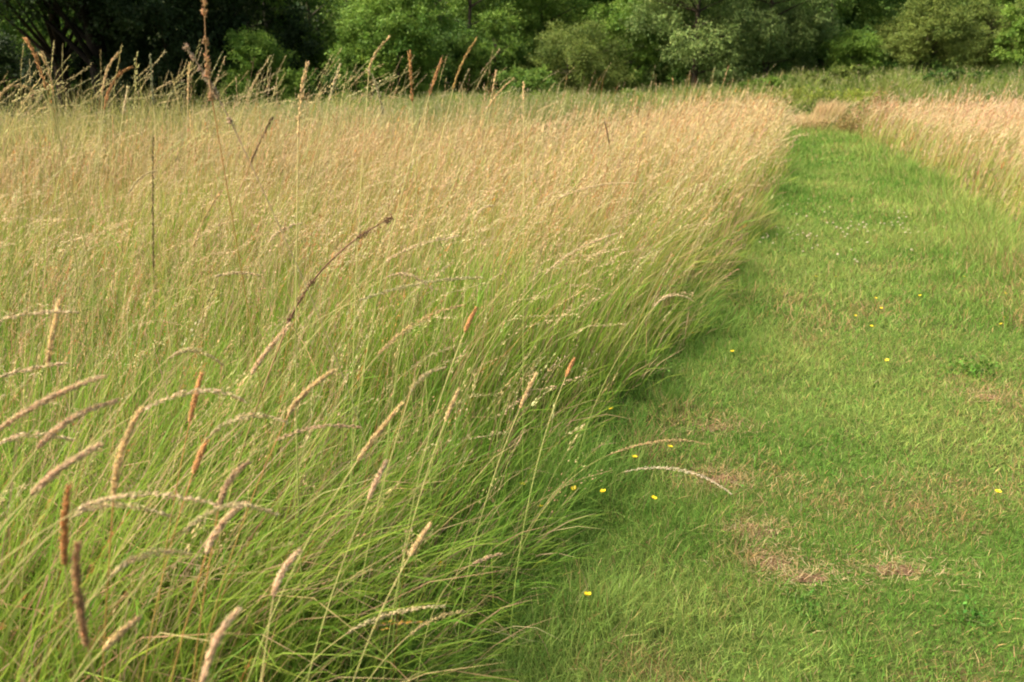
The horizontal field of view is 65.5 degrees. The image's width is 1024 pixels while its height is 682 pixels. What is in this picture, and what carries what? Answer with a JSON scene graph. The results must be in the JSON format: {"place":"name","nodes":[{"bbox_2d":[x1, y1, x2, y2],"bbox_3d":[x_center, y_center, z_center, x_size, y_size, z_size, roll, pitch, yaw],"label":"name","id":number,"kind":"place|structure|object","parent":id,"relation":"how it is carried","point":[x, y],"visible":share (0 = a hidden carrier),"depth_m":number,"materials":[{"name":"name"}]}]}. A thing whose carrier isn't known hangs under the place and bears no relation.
{"place":"outdoors","nodes":[
{"label":"outdoors","id":0,"kind":"place"},
{"bbox_2d":[54,412,287,681],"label":"arching grass","id":1,"kind":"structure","parent":0,"point":[229,422],"depth_m":1.32,"materials":[{"name":"plant"}]},
{"bbox_2d":[0,76,709,219],"bbox_3d":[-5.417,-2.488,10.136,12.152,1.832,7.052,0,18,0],"label":"rough grass","id":2,"kind":"structure","parent":0,"point":[90,132],"depth_m":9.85,"materials":[{"name":"plant"}]},
{"bbox_2d":[353,521,432,681],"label":"foxtail grass","id":3,"kind":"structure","parent":0,"point":[418,542],"depth_m":1.40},
{"bbox_2d":[0,0,1023,681],"bbox_3d":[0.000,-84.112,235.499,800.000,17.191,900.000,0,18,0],"label":"ground","id":4,"kind":"structure","parent":0,"point":[421,508],"depth_m":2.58,"materials":[{"name":"green plant"}]},
{"bbox_2d":[0,25,80,124],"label":"holly bush","id":5,"kind":"object","parent":4,"relation":"on","point":[9,64],"visible":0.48,"depth_m":35.73,"materials":[{"name":"green plant"}]},
{"bbox_2d":[19,299,61,681],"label":"foxtail grass","id":6,"kind":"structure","parent":4,"relation":"on","point":[51,338],"depth_m":1.44,"materials":[{"name":"plant"}]},
{"bbox_2d":[0,2,81,110],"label":"field maple","id":7,"kind":"object","parent":4,"relation":"on","point":[5,26],"visible":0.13,"depth_m":42.75,"materials":[{"name":"green plant"}]},
{"bbox_2d":[6,5,91,102],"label":"field maple","id":8,"kind":"object","parent":4,"relation":"on","point":[47,37],"visible":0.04,"depth_m":42.30,"materials":[{"name":"green plant"}]},
{"bbox_2d":[0,441,104,528],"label":"foxtail grass","id":9,"kind":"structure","parent":4,"relation":"on","point":[48,477],"depth_m":1.05,"materials":[{"name":"plant"}]},
{"bbox_2d":[0,374,106,430],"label":"foxtail grass","id":10,"kind":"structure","parent":4,"relation":"on","point":[36,405],"depth_m":1.16,"materials":[{"name":"plant"}]},
{"bbox_2d":[0,398,119,496],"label":"foxtail grass","id":11,"kind":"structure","parent":4,"relation":"on","point":[52,432],"depth_m":1.17,"materials":[{"name":"plant"}]},
{"bbox_2d":[58,482,75,681],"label":"foxtail grass","id":12,"kind":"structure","parent":4,"relation":"on","point":[64,527],"depth_m":1.09,"materials":[{"name":"plant"}]},
{"bbox_2d":[0,0,152,121],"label":"oak tree","id":13,"kind":"object","parent":4,"relation":"on","point":[90,48],"visible":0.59,"depth_m":31.87,"materials":[{"name":"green plant"}]},
{"bbox_2d":[39,51,114,524],"bbox_3d":[-1.062,0.069,2.025,0.044,1.520,0.011,0,18,0],"label":"tall grass stalk","id":14,"kind":"object","parent":4,"relation":"on","point":[42,55],"depth_m":1.91,"materials":[{"name":"plant"}]},
{"bbox_2d":[70,539,96,681],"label":"foxtail grass","id":15,"kind":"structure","parent":4,"relation":"on","point":[79,602],"depth_m":0.92,"materials":[{"name":"plant"}]},
{"bbox_2d":[0,501,172,583],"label":"arching grass","id":16,"kind":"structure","parent":4,"relation":"on","point":[160,513],"depth_m":1.14,"materials":[{"name":"plant"}]},
{"bbox_2d":[23,38,150,545],"bbox_3d":[-1.042,0.055,2.019,0.102,1.547,0.010,0,18,0],"label":"tall grass stalk","id":17,"kind":"object","parent":4,"relation":"on","point":[33,51],"depth_m":1.90,"materials":[{"name":"plant"}]},
{"bbox_2d":[0,0,174,125],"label":"oak tree","id":18,"kind":"object","parent":4,"relation":"on","point":[57,40],"visible":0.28,"depth_m":33.70,"materials":[{"name":"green plant"}]},
{"bbox_2d":[69,66,133,536],"bbox_3d":[-1.025,0.084,2.026,0.031,1.490,0.396,9,20,25],"label":"tall grass stalk","id":19,"kind":"object","parent":4,"relation":"on","point":[113,83],"depth_m":1.92,"materials":[{"name":"plant"}]},
{"bbox_2d":[44,25,168,120],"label":"holly bush","id":20,"kind":"object","parent":4,"relation":"on","point":[84,74],"visible":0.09,"depth_m":34.71,"materials":[{"name":"green plant"}]},
{"bbox_2d":[92,52,120,647],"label":"tall grass stalk","id":21,"kind":"object","parent":4,"relation":"on","point":[108,65],"depth_m":1.90,"materials":[{"name":"plant"}]},
{"bbox_2d":[0,490,217,562],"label":"arching grass","id":22,"kind":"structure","parent":4,"relation":"on","point":[82,507],"depth_m":1.06,"materials":[{"name":"plant"}]},
{"bbox_2d":[75,613,142,681],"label":"foxtail grass","id":23,"kind":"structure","parent":4,"relation":"on","point":[118,635],"depth_m":1.11,"materials":[{"name":"plant"}]},
{"bbox_2d":[29,547,192,681],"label":"arching grass","id":24,"kind":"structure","parent":4,"relation":"on","point":[132,558],"depth_m":1.09,"materials":[{"name":"plant"}]},
{"bbox_2d":[0,347,224,628],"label":"arching grass","id":25,"kind":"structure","parent":4,"relation":"on","point":[179,351],"depth_m":1.57,"materials":[{"name":"plant"}]},
{"bbox_2d":[101,86,129,592],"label":"tall grass stalk","id":26,"kind":"object","parent":4,"relation":"on","point":[124,111],"depth_m":2.10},
{"bbox_2d":[0,387,247,536],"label":"arching grass","id":27,"kind":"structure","parent":4,"relation":"on","point":[156,402],"depth_m":1.31,"materials":[{"name":"plant"}]},
{"bbox_2d":[102,405,148,681],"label":"foxtail grass","id":28,"kind":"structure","parent":4,"relation":"on","point":[121,449],"depth_m":1.13,"materials":[{"name":"plant"}]},
{"bbox_2d":[25,270,260,633],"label":"arching grass","id":29,"kind":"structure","parent":4,"relation":"on","point":[237,272],"depth_m":2.00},
{"bbox_2d":[47,0,256,121],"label":"yew tree","id":30,"kind":"object","parent":4,"relation":"on","point":[154,22],"visible":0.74,"depth_m":31.41,"materials":[{"name":"green plant"}]},
{"bbox_2d":[149,54,195,550],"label":"tall grass stalk","id":31,"kind":"object","parent":4,"relation":"on","point":[152,91],"depth_m":2.10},
{"bbox_2d":[71,500,280,681],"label":"arching grass","id":32,"kind":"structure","parent":4,"relation":"on","point":[219,507],"depth_m":1.13,"materials":[{"name":"plant"}]},
{"bbox_2d":[142,439,209,681],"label":"foxtail grass","id":33,"kind":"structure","parent":4,"relation":"on","point":[199,456],"depth_m":1.37,"materials":[{"name":"plant"}]},
{"bbox_2d":[152,371,204,681],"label":"foxtail grass","id":34,"kind":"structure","parent":4,"relation":"on","point":[193,403],"depth_m":1.53,"materials":[{"name":"plant"}]},
{"bbox_2d":[170,501,247,681],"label":"foxtail grass","id":35,"kind":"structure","parent":4,"relation":"on","point":[220,526],"depth_m":1.16,"materials":[{"name":"plant"}]},
{"bbox_2d":[182,47,249,116],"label":"hazel bush","id":36,"kind":"object","parent":4,"relation":"on","point":[202,85],"visible":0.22,"depth_m":31.89,"materials":[{"name":"green plant"}]},
{"bbox_2d":[199,606,242,681],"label":"foxtail grass","id":37,"kind":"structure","parent":4,"relation":"on","point":[216,639],"depth_m":1.00,"materials":[{"name":"plant"}]},
{"bbox_2d":[80,422,362,680],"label":"arching grass","id":38,"kind":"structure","parent":4,"relation":"on","point":[315,427],"depth_m":1.43,"materials":[{"name":"plant"}]},
{"bbox_2d":[153,322,291,681],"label":"foxtail grass","id":39,"kind":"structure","parent":4,"relation":"on","point":[267,350],"depth_m":1.60,"materials":[{"name":"plant"}]},
{"bbox_2d":[192,459,252,681],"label":"foxtail grass","id":40,"kind":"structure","parent":4,"relation":"on","point":[228,483],"depth_m":1.23,"materials":[{"name":"plant"}]},
{"bbox_2d":[152,0,329,102],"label":"yew tree","id":41,"kind":"object","parent":4,"relation":"on","point":[292,29],"visible":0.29,"depth_m":34.50,"materials":[{"name":"green plant"}]},
{"bbox_2d":[200,0,299,680],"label":"grass stalk","id":42,"kind":"object","parent":4,"relation":"on","point":[208,73],"visible":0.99,"depth_m":1.49,"materials":[{"name":"plant"}]},
{"bbox_2d":[207,24,322,111],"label":"hazel bush","id":43,"kind":"object","parent":4,"relation":"on","point":[262,47],"visible":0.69,"depth_m":30.89,"materials":[{"name":"green plant"}]},
{"bbox_2d":[260,547,304,681],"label":"foxtail grass","id":44,"kind":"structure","parent":4,"relation":"on","point":[282,571],"depth_m":1.19,"materials":[{"name":"plant"}]},
{"bbox_2d":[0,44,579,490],"bbox_3d":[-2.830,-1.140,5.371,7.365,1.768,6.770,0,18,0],"label":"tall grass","id":45,"kind":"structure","parent":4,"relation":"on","point":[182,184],"depth_m":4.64,"materials":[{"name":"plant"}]},
{"bbox_2d":[0,39,622,191],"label":"grass seed heads","id":46,"kind":"object","parent":45,"relation":"attached to","point":[150,94],"depth_m":4.59,"materials":[{"name":"plant"}]},
{"bbox_2d":[182,43,412,681],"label":"grass stalk","id":47,"kind":"object","parent":4,"relation":"on","point":[217,96],"visible":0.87,"depth_m":1.56,"materials":[{"name":"plant"}]},
{"bbox_2d":[210,213,393,668],"bbox_3d":[-0.476,0.324,1.782,0.481,1.200,0.038,-7,19,-19],"label":"grass stalk","id":48,"kind":"object","parent":4,"relation":"on","point":[292,314],"visible":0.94,"depth_m":1.67,"materials":[{"name":"plant"}]},
{"bbox_2d":[295,61,309,681],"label":"tall grass stalk","id":49,"kind":"object","parent":4,"relation":"on","point":[302,91],"depth_m":1.65,"materials":[{"name":"plant"}]},
{"bbox_2d":[270,63,341,565],"bbox_3d":[-0.572,0.002,2.249,0.011,1.498,0.503,7,20,20],"label":"tall grass stalk","id":50,"kind":"object","parent":4,"relation":"on","point":[337,72],"depth_m":2.15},
{"bbox_2d":[246,0,376,98],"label":"ash tree","id":51,"kind":"object","parent":4,"relation":"on","point":[331,33],"visible":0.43,"depth_m":36.39,"materials":[{"name":"green plant"}]},
{"bbox_2d":[163,276,483,672],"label":"arching grass","id":52,"kind":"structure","parent":4,"relation":"on","point":[416,283],"depth_m":1.88,"materials":[{"name":"plant"}]},
{"bbox_2d":[307,459,388,681],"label":"foxtail grass","id":53,"kind":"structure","parent":4,"relation":"on","point":[378,477],"depth_m":1.47,"materials":[{"name":"plant"}]},
{"bbox_2d":[236,304,464,681],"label":"arching grass","id":54,"kind":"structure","parent":4,"relation":"on","point":[408,327],"depth_m":1.70,"materials":[{"name":"plant"}]},
{"bbox_2d":[332,50,389,97],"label":"hazel bush","id":55,"kind":"object","parent":4,"relation":"on","point":[343,71],"visible":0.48,"depth_m":31.74,"materials":[{"name":"green plant"}]},
{"bbox_2d":[293,604,445,681],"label":"arching grass","id":56,"kind":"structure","parent":4,"relation":"on","point":[396,612],"depth_m":1.52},
{"bbox_2d":[352,36,390,679],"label":"tall grass stalk","id":57,"kind":"object","parent":4,"relation":"on","point":[374,56],"depth_m":1.80,"materials":[{"name":"plant"}]},
{"bbox_2d":[319,0,463,98],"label":"hazel tree","id":58,"kind":"object","parent":4,"relation":"on","point":[403,27],"visible":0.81,"depth_m":31.55,"materials":[{"name":"green plant"}]},
{"bbox_2d":[344,58,442,681],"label":"tall grass stalk","id":59,"kind":"object","parent":4,"relation":"on","point":[434,79],"depth_m":1.83,"materials":[{"name":"plant"}]},
{"bbox_2d":[366,68,423,597],"bbox_3d":[-0.304,0.055,2.124,0.087,1.485,0.011,0,18,0],"label":"tall grass stalk","id":60,"kind":"object","parent":4,"relation":"on","point":[380,101],"depth_m":2.04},
{"bbox_2d":[349,366,446,681],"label":"arching grass","id":61,"kind":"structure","parent":4,"relation":"on","point":[423,376],"depth_m":1.69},
{"bbox_2d":[387,77,451,100],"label":"scrub bush","id":62,"kind":"object","parent":4,"relation":"on","point":[427,86],"visible":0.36,"depth_m":32.65,"materials":[{"name":"green plant"}]},
{"bbox_2d":[408,49,434,594],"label":"tall grass stalk","id":63,"kind":"object","parent":4,"relation":"on","point":[410,75],"depth_m":2.04,"materials":[{"name":"plant"}]},
{"bbox_2d":[380,37,476,671],"bbox_3d":[-0.213,0.069,1.972,0.026,1.566,0.505,10,21,27],"label":"tall grass stalk","id":64,"kind":"object","parent":4,"relation":"on","point":[460,65],"depth_m":1.88,"materials":[{"name":"plant"}]},
{"bbox_2d":[390,306,477,681],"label":"foxtail grass","id":65,"kind":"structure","parent":4,"relation":"on","point":[469,321],"depth_m":1.78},
{"bbox_2d":[379,78,513,585],"bbox_3d":[-0.196,0.003,2.316,0.032,1.464,0.670,12,22,33],"label":"tall grass stalk","id":66,"kind":"object","parent":4,"relation":"on","point":[496,95],"depth_m":2.20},
{"bbox_2d":[2,0,910,98],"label":"woodland","id":67,"kind":"object","parent":4,"relation":"on","point":[303,19],"visible":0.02,"depth_m":51.90,"materials":[{"name":"green plant"}]},
{"bbox_2d":[425,14,497,94],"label":"holly bush","id":68,"kind":"object","parent":4,"relation":"on","point":[454,53],"visible":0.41,"depth_m":34.94,"materials":[{"name":"green plant"}]},
{"bbox_2d":[395,0,539,93],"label":"ash tree","id":69,"kind":"object","parent":4,"relation":"on","point":[471,8],"visible":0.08,"depth_m":39.06,"materials":[{"name":"green plant"}]},
{"bbox_2d":[450,3,532,95],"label":"hazel bush","id":70,"kind":"object","parent":4,"relation":"on","point":[510,53],"visible":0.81,"depth_m":34.09,"materials":[{"name":"green plant"}]},
{"bbox_2d":[455,371,537,680],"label":"foxtail grass","id":71,"kind":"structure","parent":4,"relation":"on","point":[528,388],"depth_m":1.93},
{"bbox_2d":[444,0,571,58],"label":"oak tree","id":72,"kind":"object","parent":4,"relation":"on","point":[452,6],"visible":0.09,"depth_m":45.74,"materials":[{"name":"green plant"}]},
{"bbox_2d":[491,64,563,95],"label":"hazel bush","id":73,"kind":"object","parent":4,"relation":"on","point":[537,75],"visible":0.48,"depth_m":31.66,"materials":[{"name":"green plant"}]},
{"bbox_2d":[467,0,621,82],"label":"ash tree","id":74,"kind":"object","parent":4,"relation":"on","point":[541,24],"visible":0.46,"depth_m":39.31,"materials":[{"name":"green plant"}]},
{"bbox_2d":[511,11,641,96],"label":"sallow shrub","id":75,"kind":"object","parent":4,"relation":"on","point":[589,60],"visible":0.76,"depth_m":34.02,"materials":[{"name":"green plant"}]},
{"bbox_2d":[577,0,661,91],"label":"field maple","id":76,"kind":"object","parent":4,"relation":"on","point":[614,26],"visible":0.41,"depth_m":36.38,"materials":[{"name":"green plant"}]},
{"bbox_2d":[581,48,687,90],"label":"holly bush","id":77,"kind":"object","parent":4,"relation":"on","point":[670,72],"visible":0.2,"depth_m":41.33,"materials":[{"name":"green plant"}]},
{"bbox_2d":[562,0,717,75],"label":"ash tree","id":78,"kind":"object","parent":4,"relation":"on","point":[663,44],"visible":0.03,"depth_m":42.66,"materials":[{"name":"green plant"}]},
{"bbox_2d":[617,0,787,89],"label":"willow tree","id":79,"kind":"object","parent":4,"relation":"on","point":[696,45],"visible":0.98,"depth_m":34.55,"materials":[{"name":"green plant"}]},
{"bbox_2d":[738,75,812,95],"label":"scrub bush","id":80,"kind":"object","parent":4,"relation":"on","point":[773,80],"visible":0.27,"depth_m":31.18,"materials":[{"name":"green plant"}]},
{"bbox_2d":[718,0,848,78],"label":"willow tree","id":81,"kind":"object","parent":4,"relation":"on","point":[804,28],"visible":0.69,"depth_m":36.24,"materials":[{"name":"green plant"}]},
{"bbox_2d":[782,21,858,71],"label":"holly bush","id":82,"kind":"object","parent":4,"relation":"on","point":[818,50],"visible":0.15,"depth_m":39.74,"materials":[{"name":"green plant"}]},
{"bbox_2d":[811,98,852,124],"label":"grass tussock","id":83,"kind":"object","parent":4,"relation":"on","point":[821,108],"depth_m":24.00,"materials":[{"name":"plant"}]},
{"bbox_2d":[791,61,884,86],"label":"scrub bush","id":84,"kind":"object","parent":4,"relation":"on","point":[862,70],"visible":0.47,"depth_m":32.04,"materials":[{"name":"green plant"}]},
{"bbox_2d":[794,85,885,105],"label":"bramble","id":85,"kind":"object","parent":4,"relation":"on","point":[854,93],"visible":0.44,"depth_m":28.18,"materials":[{"name":"green plant"}]},
{"bbox_2d":[810,111,869,133],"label":"grass clump","id":86,"kind":"object","parent":4,"relation":"on","point":[846,126],"visible":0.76,"depth_m":20.38,"materials":[{"name":"beige plant"}]},
{"bbox_2d":[786,23,899,71],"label":"holly bush","id":87,"kind":"object","parent":4,"relation":"on","point":[866,29],"visible":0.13,"depth_m":40.25,"materials":[{"name":"green plant"}]},
{"bbox_2d":[778,0,910,67],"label":"ash tree","id":88,"kind":"object","parent":4,"relation":"on","point":[845,5],"visible":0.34,"depth_m":41.71,"materials":[{"name":"green plant"}]},
{"bbox_2d":[820,27,886,73],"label":"hazel bush","id":89,"kind":"object","parent":4,"relation":"on","point":[855,43],"visible":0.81,"depth_m":35.60,"materials":[{"name":"green plant"}]},
{"bbox_2d":[828,0,967,71],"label":"ash tree","id":90,"kind":"object","parent":4,"relation":"on","point":[880,17],"visible":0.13,"depth_m":44.27,"materials":[{"name":"green plant"}]},
{"bbox_2d":[868,48,956,72],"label":"holly bush","id":91,"kind":"object","parent":4,"relation":"on","point":[886,61],"visible":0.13,"depth_m":40.48,"materials":[{"name":"green plant"}]},
{"bbox_2d":[866,0,989,74],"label":"sallow tree","id":92,"kind":"object","parent":4,"relation":"on","point":[915,43],"visible":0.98,"depth_m":34.78,"materials":[{"name":"green plant"}]},
{"bbox_2d":[904,67,989,89],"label":"scrub bush","id":93,"kind":"object","parent":4,"relation":"on","point":[943,71],"visible":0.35,"depth_m":29.96,"materials":[{"name":"green plant"}]},
{"bbox_2d":[935,0,1023,70],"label":"willow tree","id":94,"kind":"object","parent":4,"relation":"on","point":[982,14],"visible":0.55,"depth_m":38.66,"materials":[{"name":"green plant"}]},
{"bbox_2d":[990,0,1023,73],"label":"field maple","id":95,"kind":"object","parent":4,"relation":"on","point":[1017,29],"visible":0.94,"depth_m":36.65,"materials":[{"name":"green plant"}]},
{"bbox_2d":[1,60,1023,131],"bbox_3d":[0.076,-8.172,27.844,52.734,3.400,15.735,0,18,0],"label":"rough grass","id":96,"kind":"structure","parent":0,"point":[898,85],"depth_m":28.38,"materials":[{"name":"plant"}]},
{"bbox_2d":[277,115,1023,681],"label":"path","id":97,"kind":"structure","parent":0,"point":[853,551],"depth_m":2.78,"materials":[{"name":"plant"}]},
{"bbox_2d":[196,367,335,681],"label":"foxtail grass","id":98,"kind":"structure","parent":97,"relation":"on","point":[303,394],"depth_m":1.41,"materials":[{"name":"plant"}]},
{"bbox_2d":[247,401,404,681],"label":"foxtail grass","id":99,"kind":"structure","parent":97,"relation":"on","point":[385,423],"depth_m":1.45,"materials":[{"name":"plant"}]},
{"bbox_2d":[383,387,460,681],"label":"foxtail grass","id":100,"kind":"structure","parent":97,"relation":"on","point":[452,404],"depth_m":1.71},
{"bbox_2d":[467,541,537,611],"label":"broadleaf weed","id":101,"kind":"object","parent":97,"relation":"on","point":[508,577],"visible":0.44,"depth_m":2.32,"materials":[{"name":"green plant"}]},
{"bbox_2d":[781,581,829,630],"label":"broadleaf weed","id":102,"kind":"object","parent":97,"relation":"on","point":[811,607],"visible":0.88,"depth_m":2.24,"materials":[{"name":"green plant"}]},
{"bbox_2d":[787,111,835,130],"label":"grass tussock","id":103,"kind":"object","parent":97,"relation":"on","point":[805,121],"depth_m":21.64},
{"bbox_2d":[643,384,1023,604],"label":"dry clippings","id":104,"kind":"object","parent":97,"relation":"on","point":[797,572],"visible":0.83,"depth_m":2.52,"materials":[{"name":"brown plant"}]},
{"bbox_2d":[942,590,1000,632],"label":"broadleaf weed","id":105,"kind":"object","parent":97,"relation":"on","point":[972,612],"visible":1,"depth_m":2.23,"materials":[{"name":"green plant"}]},
{"bbox_2d":[933,349,1019,379],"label":"broadleaf weed","id":106,"kind":"object","parent":97,"relation":"on","point":[963,366],"visible":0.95,"depth_m":4.08,"materials":[{"name":"green plant"}]},
{"bbox_2d":[522,69,802,158],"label":"tall grass","id":107,"kind":"structure","parent":0,"point":[777,130],"depth_m":15.54,"materials":[{"name":"plant"}]},
{"bbox_2d":[548,71,805,141],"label":"grass seed heads","id":108,"kind":"object","parent":107,"relation":"attached to","point":[752,107],"depth_m":15.83,"materials":[{"name":"plant"}]},
{"bbox_2d":[824,66,1023,273],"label":"tall grass","id":109,"kind":"structure","parent":0,"point":[1013,183],"depth_m":13.53,"materials":[{"name":"plant"}]},
{"bbox_2d":[832,70,1023,202],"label":"grass seed heads","id":110,"kind":"object","parent":109,"relation":"attached to","point":[973,111],"depth_m":15.54,"materials":[{"name":"plant"}]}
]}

